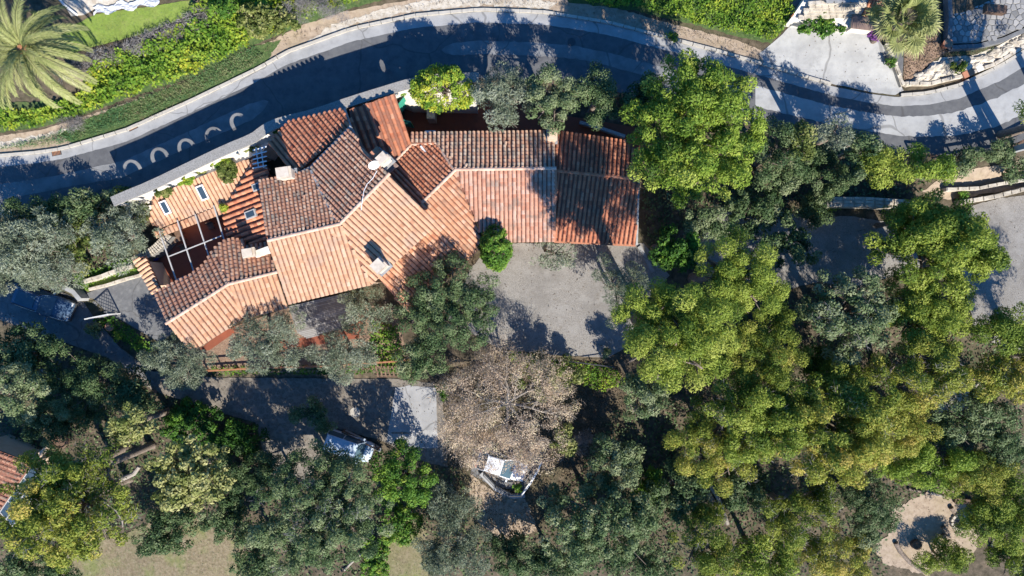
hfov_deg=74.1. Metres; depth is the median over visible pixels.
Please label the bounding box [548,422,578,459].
autumn tree
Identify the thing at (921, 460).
pine tree
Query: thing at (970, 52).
slope grass
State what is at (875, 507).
oak tree
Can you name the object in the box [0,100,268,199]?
concrete strip
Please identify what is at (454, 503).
olive tree
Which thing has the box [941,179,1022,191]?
terrace wall
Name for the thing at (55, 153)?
drain grate
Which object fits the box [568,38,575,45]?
manhole cover
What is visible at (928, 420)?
shrub
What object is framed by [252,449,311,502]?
oak tree
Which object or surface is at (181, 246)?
chair
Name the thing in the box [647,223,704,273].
broadleaf tree
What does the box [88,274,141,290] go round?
wall
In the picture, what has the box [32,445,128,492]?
pine tree
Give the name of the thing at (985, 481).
pine tree
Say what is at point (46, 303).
parked car
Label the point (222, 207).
creeper
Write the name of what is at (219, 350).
garden soil
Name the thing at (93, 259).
undergrowth
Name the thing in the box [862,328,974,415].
pine tree
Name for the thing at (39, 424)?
oak tree
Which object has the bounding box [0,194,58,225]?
oak tree
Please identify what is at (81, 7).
terrace pavement
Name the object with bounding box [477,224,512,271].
topiary bush
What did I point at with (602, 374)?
courtyard hedge
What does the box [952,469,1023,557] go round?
pine tree
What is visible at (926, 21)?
fan palm
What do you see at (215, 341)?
house path
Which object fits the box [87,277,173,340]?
driveway
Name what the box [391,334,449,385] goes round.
oak tree
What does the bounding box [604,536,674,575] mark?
oak tree
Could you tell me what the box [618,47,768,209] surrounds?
pine tree
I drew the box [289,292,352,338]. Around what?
deck
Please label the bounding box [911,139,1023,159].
road railing
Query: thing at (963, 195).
shrub
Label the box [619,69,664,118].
oak tree
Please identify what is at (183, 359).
olive tree
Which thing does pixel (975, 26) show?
flagstone patio
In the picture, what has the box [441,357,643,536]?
leaf litter
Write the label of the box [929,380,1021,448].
oak tree
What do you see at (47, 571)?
oak tree
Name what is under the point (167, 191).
creeper
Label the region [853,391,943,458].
pine tree
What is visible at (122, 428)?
autumn tree
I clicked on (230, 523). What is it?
oak tree
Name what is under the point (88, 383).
oak tree
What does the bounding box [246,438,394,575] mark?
oak tree
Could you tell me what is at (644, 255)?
wall
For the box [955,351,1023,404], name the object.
pine tree
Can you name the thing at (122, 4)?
ground sheet
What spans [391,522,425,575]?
meadow grass
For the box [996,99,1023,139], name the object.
pine tree
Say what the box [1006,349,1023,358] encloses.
pine tree
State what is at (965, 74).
cover slab
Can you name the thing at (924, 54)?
mulch chips
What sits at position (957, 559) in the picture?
pine tree
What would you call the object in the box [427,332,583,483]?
bare tree
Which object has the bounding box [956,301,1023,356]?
pine tree
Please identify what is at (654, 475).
broadleaf tree
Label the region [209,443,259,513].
oak tree
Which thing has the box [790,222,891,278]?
fallen leaves
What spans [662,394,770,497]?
pine tree
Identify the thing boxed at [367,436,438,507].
broadleaf tree
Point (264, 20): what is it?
shrub
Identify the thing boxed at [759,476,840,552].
pine tree
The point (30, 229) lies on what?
olive tree
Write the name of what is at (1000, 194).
terrace wall
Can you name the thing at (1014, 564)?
pine tree
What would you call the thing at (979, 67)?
cover slab
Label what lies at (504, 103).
olive tree
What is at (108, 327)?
plant pot
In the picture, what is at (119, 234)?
olive tree
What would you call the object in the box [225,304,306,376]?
olive tree
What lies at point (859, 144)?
oak tree
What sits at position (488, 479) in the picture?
metal railing
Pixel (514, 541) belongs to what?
oak tree
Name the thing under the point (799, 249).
oak tree
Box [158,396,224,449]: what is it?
broadleaf tree
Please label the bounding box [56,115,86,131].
shrub
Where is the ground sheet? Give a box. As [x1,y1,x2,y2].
[93,0,159,14]
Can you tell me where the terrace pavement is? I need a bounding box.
[62,0,135,15]
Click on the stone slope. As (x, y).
(937, 70)
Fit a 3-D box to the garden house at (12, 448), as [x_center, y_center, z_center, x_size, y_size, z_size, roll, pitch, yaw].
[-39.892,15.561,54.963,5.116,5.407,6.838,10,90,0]
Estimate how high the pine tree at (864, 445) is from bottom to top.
11.229 m
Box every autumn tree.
[52,212,109,262]
[103,401,171,447]
[111,185,150,224]
[143,433,236,512]
[508,348,587,402]
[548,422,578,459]
[764,119,817,162]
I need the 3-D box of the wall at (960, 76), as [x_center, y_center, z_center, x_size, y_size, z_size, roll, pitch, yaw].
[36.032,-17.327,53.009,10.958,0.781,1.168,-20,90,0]
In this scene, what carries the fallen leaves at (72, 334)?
on the driveway at (79, 337)
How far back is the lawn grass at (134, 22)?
51.62 m
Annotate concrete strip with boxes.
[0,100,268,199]
[442,41,752,98]
[755,84,1023,136]
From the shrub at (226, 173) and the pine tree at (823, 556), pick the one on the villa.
the shrub at (226, 173)
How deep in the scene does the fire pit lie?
56.59 m
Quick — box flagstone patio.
[947,0,1023,49]
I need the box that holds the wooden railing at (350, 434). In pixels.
[342,429,380,450]
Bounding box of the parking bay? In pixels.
[471,448,543,489]
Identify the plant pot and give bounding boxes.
[105,323,115,330]
[941,39,952,48]
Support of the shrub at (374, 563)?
on the ground at (980, 566)
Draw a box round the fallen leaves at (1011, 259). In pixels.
[976,197,1022,313]
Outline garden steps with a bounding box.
[375,366,410,376]
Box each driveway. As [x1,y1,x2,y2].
[0,283,157,386]
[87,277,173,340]
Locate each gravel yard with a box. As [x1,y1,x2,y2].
[449,243,669,357]
[689,211,919,287]
[961,195,1023,349]
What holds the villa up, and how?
on the ground at (980, 566)
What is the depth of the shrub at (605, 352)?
53.49 m
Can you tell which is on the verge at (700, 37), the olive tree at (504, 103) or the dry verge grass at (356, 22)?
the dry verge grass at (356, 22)
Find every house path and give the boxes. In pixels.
[199,327,234,349]
[263,314,362,351]
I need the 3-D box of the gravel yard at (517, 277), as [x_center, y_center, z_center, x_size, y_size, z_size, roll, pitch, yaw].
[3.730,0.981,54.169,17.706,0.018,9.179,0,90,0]
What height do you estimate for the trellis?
1.730 m
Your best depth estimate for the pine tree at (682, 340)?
40.70 m
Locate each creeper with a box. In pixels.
[154,187,173,197]
[177,176,194,186]
[210,158,232,167]
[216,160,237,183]
[218,203,228,212]
[243,145,259,152]
[866,28,877,41]
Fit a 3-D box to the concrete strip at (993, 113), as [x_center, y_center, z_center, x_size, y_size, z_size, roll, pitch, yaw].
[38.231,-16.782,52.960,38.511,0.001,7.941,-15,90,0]
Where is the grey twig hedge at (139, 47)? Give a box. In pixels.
[59,2,215,83]
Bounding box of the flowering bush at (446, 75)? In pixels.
[409,62,476,113]
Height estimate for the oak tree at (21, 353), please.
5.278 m
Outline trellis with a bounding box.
[253,146,269,169]
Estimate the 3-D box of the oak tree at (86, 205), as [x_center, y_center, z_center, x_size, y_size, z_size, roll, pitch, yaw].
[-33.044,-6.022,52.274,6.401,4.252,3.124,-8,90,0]
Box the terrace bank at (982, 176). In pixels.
[923,161,1023,199]
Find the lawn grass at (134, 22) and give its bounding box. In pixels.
[78,2,189,43]
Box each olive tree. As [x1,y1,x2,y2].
[0,204,89,281]
[0,244,27,296]
[15,242,89,292]
[79,201,164,276]
[136,330,217,390]
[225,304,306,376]
[304,329,378,385]
[337,286,396,342]
[410,521,492,575]
[426,479,485,533]
[469,60,533,132]
[528,242,577,270]
[591,251,649,328]
[812,112,855,152]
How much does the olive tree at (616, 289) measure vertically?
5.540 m
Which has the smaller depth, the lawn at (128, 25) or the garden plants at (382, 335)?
the lawn at (128, 25)
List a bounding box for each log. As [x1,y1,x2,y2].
[118,465,140,481]
[343,553,360,570]
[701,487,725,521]
[702,472,728,524]
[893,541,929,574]
[907,487,922,492]
[929,491,942,496]
[941,525,949,536]
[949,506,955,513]
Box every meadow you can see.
[36,515,248,575]
[382,508,427,575]
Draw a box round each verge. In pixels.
[0,0,762,153]
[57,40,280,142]
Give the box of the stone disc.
[350,407,359,416]
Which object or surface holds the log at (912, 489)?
on the ground at (980, 566)
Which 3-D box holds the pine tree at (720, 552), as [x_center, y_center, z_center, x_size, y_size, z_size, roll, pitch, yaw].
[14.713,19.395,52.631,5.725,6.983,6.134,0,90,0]
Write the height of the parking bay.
0.522 m
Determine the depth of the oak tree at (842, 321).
47.71 m
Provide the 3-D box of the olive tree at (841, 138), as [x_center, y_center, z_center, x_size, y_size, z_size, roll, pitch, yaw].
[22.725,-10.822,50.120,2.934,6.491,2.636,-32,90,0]
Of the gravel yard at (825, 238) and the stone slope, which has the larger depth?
the gravel yard at (825, 238)
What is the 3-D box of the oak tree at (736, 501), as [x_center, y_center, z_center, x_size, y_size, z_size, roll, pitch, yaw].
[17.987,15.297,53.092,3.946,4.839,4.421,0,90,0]
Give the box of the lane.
[0,283,447,478]
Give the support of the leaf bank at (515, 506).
on the ground at (980, 566)
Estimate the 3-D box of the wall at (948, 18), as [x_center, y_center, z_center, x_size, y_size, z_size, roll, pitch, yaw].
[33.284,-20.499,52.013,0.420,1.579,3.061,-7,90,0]
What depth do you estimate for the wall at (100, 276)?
53.64 m
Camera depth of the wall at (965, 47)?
52.09 m
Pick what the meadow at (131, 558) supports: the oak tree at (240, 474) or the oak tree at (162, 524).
the oak tree at (162, 524)
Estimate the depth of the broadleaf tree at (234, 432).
53.80 m
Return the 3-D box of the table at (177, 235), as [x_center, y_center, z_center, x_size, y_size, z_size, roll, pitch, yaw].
[-26.538,-3.988,53.825,1.250,0.750,0.800,-22,90,0]
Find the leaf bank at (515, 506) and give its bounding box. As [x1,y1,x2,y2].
[468,475,538,539]
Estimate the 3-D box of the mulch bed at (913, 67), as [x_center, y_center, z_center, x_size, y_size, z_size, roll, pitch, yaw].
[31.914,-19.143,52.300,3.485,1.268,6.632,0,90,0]
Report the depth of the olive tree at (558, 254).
51.70 m
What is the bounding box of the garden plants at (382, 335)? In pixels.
[368,321,401,366]
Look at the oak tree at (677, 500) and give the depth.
51.92 m
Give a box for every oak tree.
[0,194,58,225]
[0,320,71,390]
[0,361,62,422]
[0,552,40,575]
[9,394,97,447]
[24,555,83,575]
[33,350,132,426]
[39,187,118,227]
[110,364,163,414]
[131,506,198,557]
[196,496,252,544]
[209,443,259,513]
[229,520,279,575]
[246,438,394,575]
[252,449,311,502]
[287,395,337,434]
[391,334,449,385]
[392,250,500,352]
[482,529,525,575]
[507,540,597,575]
[523,61,589,135]
[536,473,666,574]
[575,59,620,130]
[585,432,646,490]
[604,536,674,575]
[618,371,670,421]
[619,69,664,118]
[644,451,711,524]
[682,204,729,241]
[722,464,770,512]
[724,186,792,242]
[751,115,813,183]
[752,159,803,195]
[759,215,822,270]
[791,199,835,230]
[792,261,900,366]
[797,143,849,190]
[824,130,887,169]
[831,471,904,551]
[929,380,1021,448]
[943,145,983,179]
[979,134,1019,168]
[979,424,1023,471]
[1001,156,1023,184]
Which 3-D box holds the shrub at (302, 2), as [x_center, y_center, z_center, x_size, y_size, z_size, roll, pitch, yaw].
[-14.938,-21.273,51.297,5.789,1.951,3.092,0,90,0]
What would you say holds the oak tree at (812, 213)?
on the ground at (980, 566)
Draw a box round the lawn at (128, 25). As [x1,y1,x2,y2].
[58,0,194,51]
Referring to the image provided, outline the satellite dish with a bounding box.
[368,161,379,171]
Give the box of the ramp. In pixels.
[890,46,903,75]
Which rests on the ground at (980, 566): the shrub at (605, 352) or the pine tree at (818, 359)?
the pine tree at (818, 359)
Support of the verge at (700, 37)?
on the ground at (980, 566)
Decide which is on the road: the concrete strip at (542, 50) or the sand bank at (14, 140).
the concrete strip at (542, 50)
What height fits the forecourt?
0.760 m
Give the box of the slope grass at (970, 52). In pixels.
[949,47,992,56]
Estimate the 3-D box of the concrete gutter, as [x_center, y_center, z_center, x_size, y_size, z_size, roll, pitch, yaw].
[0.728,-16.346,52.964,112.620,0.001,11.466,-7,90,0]
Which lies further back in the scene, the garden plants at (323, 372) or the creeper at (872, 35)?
the garden plants at (323, 372)
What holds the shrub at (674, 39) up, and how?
on the verge at (700, 37)
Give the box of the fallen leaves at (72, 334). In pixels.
[5,288,143,370]
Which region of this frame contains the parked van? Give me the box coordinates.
[323,428,375,463]
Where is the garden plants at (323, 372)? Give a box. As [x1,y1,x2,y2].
[210,359,413,376]
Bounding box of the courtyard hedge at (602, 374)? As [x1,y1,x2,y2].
[506,351,624,391]
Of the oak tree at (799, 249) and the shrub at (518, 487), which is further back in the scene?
the shrub at (518, 487)
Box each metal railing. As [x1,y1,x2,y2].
[483,473,521,496]
[496,349,614,367]
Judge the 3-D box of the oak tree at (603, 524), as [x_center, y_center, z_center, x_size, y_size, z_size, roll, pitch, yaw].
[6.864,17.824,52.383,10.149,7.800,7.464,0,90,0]
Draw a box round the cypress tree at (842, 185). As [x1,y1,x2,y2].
[799,168,866,208]
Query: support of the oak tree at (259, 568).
on the ground at (980, 566)
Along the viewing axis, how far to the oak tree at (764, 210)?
51.43 m
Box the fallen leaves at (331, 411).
[188,378,440,470]
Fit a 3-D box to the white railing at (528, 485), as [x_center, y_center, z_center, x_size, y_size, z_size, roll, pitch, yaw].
[1.635,15.532,55.501,0.228,1.508,3.400,30,90,0]
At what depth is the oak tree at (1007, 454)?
52.38 m
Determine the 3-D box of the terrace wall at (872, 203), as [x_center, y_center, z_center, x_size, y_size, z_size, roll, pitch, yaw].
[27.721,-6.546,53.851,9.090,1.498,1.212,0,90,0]
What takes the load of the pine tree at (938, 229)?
on the ground at (980, 566)
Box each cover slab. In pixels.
[961,70,970,79]
[967,68,974,77]
[976,64,983,72]
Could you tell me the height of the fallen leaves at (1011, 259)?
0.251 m
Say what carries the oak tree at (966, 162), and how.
on the ground at (980, 566)
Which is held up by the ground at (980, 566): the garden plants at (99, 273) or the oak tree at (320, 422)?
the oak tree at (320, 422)
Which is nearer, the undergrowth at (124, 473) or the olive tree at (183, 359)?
the olive tree at (183, 359)
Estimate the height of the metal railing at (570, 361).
2.202 m
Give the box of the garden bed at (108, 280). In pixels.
[74,262,140,291]
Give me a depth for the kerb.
52.82 m
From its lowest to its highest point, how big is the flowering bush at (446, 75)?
6.557 m
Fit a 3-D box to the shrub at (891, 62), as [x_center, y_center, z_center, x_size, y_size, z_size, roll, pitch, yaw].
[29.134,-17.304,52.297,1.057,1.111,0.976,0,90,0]
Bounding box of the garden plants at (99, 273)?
[72,259,137,289]
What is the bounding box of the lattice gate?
[84,313,120,319]
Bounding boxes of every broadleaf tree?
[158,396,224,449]
[209,417,269,464]
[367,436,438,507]
[631,464,665,501]
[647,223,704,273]
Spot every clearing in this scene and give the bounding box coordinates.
[876,489,977,575]
[930,383,978,413]
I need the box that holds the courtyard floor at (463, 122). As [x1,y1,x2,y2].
[404,97,639,149]
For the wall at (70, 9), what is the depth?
50.97 m
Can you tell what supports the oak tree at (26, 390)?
on the ground at (980, 566)
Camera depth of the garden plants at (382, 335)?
53.85 m
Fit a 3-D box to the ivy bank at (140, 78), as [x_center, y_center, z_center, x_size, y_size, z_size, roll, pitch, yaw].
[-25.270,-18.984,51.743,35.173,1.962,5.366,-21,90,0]
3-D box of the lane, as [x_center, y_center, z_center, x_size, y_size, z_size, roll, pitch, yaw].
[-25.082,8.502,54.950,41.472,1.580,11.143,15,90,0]
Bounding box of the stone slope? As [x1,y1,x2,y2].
[903,33,1023,86]
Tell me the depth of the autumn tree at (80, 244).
50.88 m
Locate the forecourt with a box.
[760,27,903,94]
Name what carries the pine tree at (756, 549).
on the ground at (980, 566)
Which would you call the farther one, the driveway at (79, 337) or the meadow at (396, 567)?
the meadow at (396, 567)
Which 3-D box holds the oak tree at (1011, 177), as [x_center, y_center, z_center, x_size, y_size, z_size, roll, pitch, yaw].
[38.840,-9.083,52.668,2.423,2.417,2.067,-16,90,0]
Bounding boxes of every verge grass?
[0,0,760,138]
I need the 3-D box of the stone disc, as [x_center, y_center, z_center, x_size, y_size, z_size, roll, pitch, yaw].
[-12.758,10.103,55.152,0.827,0.055,0.840,0,90,0]
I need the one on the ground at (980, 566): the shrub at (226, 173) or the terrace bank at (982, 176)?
the terrace bank at (982, 176)
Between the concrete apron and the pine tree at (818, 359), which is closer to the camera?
the pine tree at (818, 359)
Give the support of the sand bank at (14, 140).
on the verge at (700, 37)
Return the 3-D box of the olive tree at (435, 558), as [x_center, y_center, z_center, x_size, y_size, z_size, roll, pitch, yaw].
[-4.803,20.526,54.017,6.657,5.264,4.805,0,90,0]
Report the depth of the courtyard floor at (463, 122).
54.16 m
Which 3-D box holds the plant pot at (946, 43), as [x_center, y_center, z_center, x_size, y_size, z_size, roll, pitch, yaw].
[33.351,-18.704,52.141,0.742,0.620,0.762,0,90,0]
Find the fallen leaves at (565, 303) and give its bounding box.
[474,244,663,357]
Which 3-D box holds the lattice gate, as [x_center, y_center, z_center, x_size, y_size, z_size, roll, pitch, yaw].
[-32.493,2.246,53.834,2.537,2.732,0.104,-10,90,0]
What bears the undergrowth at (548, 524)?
on the ground at (980, 566)
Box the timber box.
[982,3,1007,15]
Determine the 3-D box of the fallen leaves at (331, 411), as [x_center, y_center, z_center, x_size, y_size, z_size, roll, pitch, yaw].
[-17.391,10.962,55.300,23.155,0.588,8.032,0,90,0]
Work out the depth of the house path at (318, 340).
54.16 m
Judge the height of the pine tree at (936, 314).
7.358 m
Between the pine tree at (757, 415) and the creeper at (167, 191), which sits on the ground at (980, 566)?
the pine tree at (757, 415)
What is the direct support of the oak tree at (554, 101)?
on the ground at (980, 566)
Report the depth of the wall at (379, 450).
54.99 m
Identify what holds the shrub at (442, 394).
on the ground at (980, 566)
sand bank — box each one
[0,128,68,147]
[306,0,556,42]
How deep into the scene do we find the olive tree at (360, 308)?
51.37 m
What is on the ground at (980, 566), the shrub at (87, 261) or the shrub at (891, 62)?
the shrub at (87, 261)
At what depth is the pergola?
51.70 m
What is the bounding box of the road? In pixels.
[0,11,1023,214]
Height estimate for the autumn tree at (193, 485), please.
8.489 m
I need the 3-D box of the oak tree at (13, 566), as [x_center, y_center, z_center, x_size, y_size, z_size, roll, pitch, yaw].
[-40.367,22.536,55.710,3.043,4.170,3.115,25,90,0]
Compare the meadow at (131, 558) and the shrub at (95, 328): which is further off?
the meadow at (131, 558)
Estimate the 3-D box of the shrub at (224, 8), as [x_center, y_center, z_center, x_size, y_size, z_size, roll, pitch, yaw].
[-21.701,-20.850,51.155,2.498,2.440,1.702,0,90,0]
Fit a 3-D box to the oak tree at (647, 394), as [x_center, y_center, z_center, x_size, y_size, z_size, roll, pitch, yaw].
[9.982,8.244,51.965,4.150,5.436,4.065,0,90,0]
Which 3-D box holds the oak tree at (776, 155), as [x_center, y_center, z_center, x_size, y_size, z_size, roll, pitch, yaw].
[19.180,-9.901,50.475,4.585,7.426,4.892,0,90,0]
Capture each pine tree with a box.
[0,444,140,574]
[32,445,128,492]
[72,439,156,500]
[610,276,744,393]
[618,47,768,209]
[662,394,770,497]
[667,499,741,575]
[683,223,790,322]
[692,293,813,399]
[702,364,824,470]
[728,529,801,575]
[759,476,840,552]
[760,360,907,489]
[773,523,871,575]
[792,344,874,404]
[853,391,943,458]
[854,144,914,190]
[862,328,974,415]
[863,187,1011,299]
[871,431,981,493]
[874,196,921,246]
[877,264,976,358]
[889,141,958,185]
[911,533,975,575]
[938,448,1020,506]
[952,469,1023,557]
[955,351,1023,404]
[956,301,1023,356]
[983,541,1023,575]
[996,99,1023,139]
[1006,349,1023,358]
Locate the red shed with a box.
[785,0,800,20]
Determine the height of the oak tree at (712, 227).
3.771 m
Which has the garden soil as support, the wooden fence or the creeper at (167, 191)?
the wooden fence
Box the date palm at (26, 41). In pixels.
[0,0,98,109]
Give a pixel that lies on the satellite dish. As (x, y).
(373, 165)
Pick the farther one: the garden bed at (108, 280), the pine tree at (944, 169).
the garden bed at (108, 280)
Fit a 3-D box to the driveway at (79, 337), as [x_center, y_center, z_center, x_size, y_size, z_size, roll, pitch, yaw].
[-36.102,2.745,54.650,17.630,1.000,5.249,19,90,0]
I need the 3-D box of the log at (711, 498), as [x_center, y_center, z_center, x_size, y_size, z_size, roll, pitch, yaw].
[16.158,17.103,55.283,0.631,0.906,4.610,-35,90,0]
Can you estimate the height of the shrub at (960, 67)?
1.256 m
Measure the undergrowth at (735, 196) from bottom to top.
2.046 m
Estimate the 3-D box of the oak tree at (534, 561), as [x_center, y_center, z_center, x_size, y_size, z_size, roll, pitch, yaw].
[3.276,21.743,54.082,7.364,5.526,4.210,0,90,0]
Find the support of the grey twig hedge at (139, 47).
on the ground at (980, 566)
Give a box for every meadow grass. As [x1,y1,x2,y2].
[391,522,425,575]
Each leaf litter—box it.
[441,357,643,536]
[872,496,971,572]
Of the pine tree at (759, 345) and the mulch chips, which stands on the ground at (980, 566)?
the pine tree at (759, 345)
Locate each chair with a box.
[176,244,188,252]
[204,221,214,229]
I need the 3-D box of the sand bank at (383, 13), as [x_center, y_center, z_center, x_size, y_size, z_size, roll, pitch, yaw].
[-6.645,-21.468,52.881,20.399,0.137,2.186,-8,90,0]
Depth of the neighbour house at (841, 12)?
50.83 m
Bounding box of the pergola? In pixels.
[157,205,224,280]
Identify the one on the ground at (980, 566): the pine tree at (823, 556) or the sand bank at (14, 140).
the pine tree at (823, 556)
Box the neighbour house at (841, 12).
[785,0,883,32]
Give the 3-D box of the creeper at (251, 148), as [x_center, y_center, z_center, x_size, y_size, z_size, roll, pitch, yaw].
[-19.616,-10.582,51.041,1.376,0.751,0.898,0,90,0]
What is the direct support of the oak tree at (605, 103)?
on the ground at (980, 566)
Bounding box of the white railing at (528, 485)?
[521,460,541,495]
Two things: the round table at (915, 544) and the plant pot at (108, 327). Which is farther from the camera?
the round table at (915, 544)
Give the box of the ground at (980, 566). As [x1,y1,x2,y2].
[0,0,1023,575]
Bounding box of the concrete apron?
[387,385,437,447]
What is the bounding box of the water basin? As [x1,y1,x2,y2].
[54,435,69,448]
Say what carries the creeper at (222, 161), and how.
on the villa
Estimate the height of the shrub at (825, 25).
1.829 m
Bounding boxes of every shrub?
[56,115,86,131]
[76,260,91,275]
[83,321,103,338]
[113,331,125,343]
[207,0,239,19]
[235,1,300,40]
[279,0,350,24]
[359,535,390,575]
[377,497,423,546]
[434,380,449,401]
[512,483,521,492]
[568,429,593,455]
[601,347,611,359]
[656,235,675,246]
[664,32,677,42]
[797,15,846,39]
[884,57,897,68]
[908,399,937,423]
[950,60,967,74]
[958,191,970,200]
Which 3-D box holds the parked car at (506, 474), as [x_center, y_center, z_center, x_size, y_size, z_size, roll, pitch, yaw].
[-0.812,14.410,54.946,4.130,1.512,2.150,18,90,0]
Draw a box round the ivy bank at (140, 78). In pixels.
[0,0,357,130]
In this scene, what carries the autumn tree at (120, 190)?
on the ground at (980, 566)
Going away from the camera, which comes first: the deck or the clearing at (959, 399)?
the deck
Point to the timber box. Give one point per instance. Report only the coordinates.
(994, 9)
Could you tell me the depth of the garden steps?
54.47 m
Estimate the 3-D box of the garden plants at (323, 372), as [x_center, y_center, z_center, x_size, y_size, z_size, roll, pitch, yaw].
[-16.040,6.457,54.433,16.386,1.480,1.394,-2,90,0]
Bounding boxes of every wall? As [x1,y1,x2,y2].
[59,0,77,15]
[62,285,89,300]
[83,264,135,283]
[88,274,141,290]
[110,72,480,208]
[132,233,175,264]
[345,430,381,451]
[480,471,524,498]
[579,121,624,138]
[637,245,654,272]
[817,197,910,210]
[883,42,904,87]
[908,46,1023,85]
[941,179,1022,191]
[943,0,952,40]
[947,28,1023,51]
[953,186,1023,204]
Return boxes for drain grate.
[51,150,61,155]
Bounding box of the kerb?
[0,8,1023,156]
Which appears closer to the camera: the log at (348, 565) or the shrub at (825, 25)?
the shrub at (825, 25)
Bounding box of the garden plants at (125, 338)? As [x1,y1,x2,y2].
[93,315,156,355]
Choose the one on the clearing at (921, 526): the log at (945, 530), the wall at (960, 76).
the log at (945, 530)
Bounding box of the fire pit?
[950,513,967,530]
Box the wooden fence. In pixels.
[205,360,407,371]
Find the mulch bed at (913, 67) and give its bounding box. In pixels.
[904,0,946,80]
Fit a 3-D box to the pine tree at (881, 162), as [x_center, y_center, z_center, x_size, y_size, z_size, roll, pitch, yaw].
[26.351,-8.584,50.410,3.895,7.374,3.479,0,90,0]
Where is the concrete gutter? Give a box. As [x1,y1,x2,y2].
[0,12,1023,166]
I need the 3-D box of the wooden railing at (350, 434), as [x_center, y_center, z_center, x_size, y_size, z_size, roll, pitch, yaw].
[-12.141,12.215,54.759,3.269,1.378,0.166,27,90,0]
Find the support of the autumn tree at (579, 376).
on the ground at (980, 566)
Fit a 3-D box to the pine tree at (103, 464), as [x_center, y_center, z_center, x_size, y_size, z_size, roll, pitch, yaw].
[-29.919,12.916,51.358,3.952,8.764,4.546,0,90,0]
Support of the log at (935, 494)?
on the clearing at (921, 526)
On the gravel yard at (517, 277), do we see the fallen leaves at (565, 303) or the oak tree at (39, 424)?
the fallen leaves at (565, 303)
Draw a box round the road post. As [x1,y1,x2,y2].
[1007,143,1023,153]
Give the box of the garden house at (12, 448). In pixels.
[0,434,50,525]
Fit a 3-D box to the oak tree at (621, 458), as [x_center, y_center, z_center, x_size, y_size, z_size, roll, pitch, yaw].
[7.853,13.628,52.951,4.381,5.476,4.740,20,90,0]
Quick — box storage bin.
[846,15,873,34]
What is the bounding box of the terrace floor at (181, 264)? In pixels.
[153,216,227,282]
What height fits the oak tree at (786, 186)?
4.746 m
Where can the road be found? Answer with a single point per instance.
(346, 70)
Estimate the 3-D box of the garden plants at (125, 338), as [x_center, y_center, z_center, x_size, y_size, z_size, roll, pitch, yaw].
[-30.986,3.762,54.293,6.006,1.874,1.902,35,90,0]
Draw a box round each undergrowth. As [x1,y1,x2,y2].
[0,201,144,285]
[0,385,282,575]
[269,394,680,575]
[637,101,925,245]
[663,280,1023,575]
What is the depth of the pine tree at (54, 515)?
46.65 m
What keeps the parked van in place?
on the lane
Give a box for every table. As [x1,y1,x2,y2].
[171,230,186,244]
[910,539,921,549]
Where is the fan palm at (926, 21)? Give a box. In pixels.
[863,0,943,60]
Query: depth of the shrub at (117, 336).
54.48 m
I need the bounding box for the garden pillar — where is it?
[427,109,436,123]
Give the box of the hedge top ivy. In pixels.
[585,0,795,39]
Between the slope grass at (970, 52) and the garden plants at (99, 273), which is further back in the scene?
the garden plants at (99, 273)
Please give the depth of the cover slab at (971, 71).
52.64 m
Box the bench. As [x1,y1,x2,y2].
[953,498,971,504]
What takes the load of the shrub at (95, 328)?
on the ground at (980, 566)
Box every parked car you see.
[10,283,77,321]
[475,448,527,481]
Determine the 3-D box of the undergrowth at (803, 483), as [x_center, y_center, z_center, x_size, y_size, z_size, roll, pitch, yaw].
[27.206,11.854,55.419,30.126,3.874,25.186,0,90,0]
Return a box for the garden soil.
[187,301,408,372]
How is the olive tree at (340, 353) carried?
on the garden soil
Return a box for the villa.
[133,94,639,349]
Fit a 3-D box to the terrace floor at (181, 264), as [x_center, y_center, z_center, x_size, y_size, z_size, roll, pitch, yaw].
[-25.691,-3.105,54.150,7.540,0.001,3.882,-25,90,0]
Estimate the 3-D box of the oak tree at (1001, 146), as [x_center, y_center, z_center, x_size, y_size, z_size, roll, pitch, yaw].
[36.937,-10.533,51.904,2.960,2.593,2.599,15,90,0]
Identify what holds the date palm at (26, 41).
on the ground at (980, 566)
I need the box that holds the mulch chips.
[903,26,943,81]
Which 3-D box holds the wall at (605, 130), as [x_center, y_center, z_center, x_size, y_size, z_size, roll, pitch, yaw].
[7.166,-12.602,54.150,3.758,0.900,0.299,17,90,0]

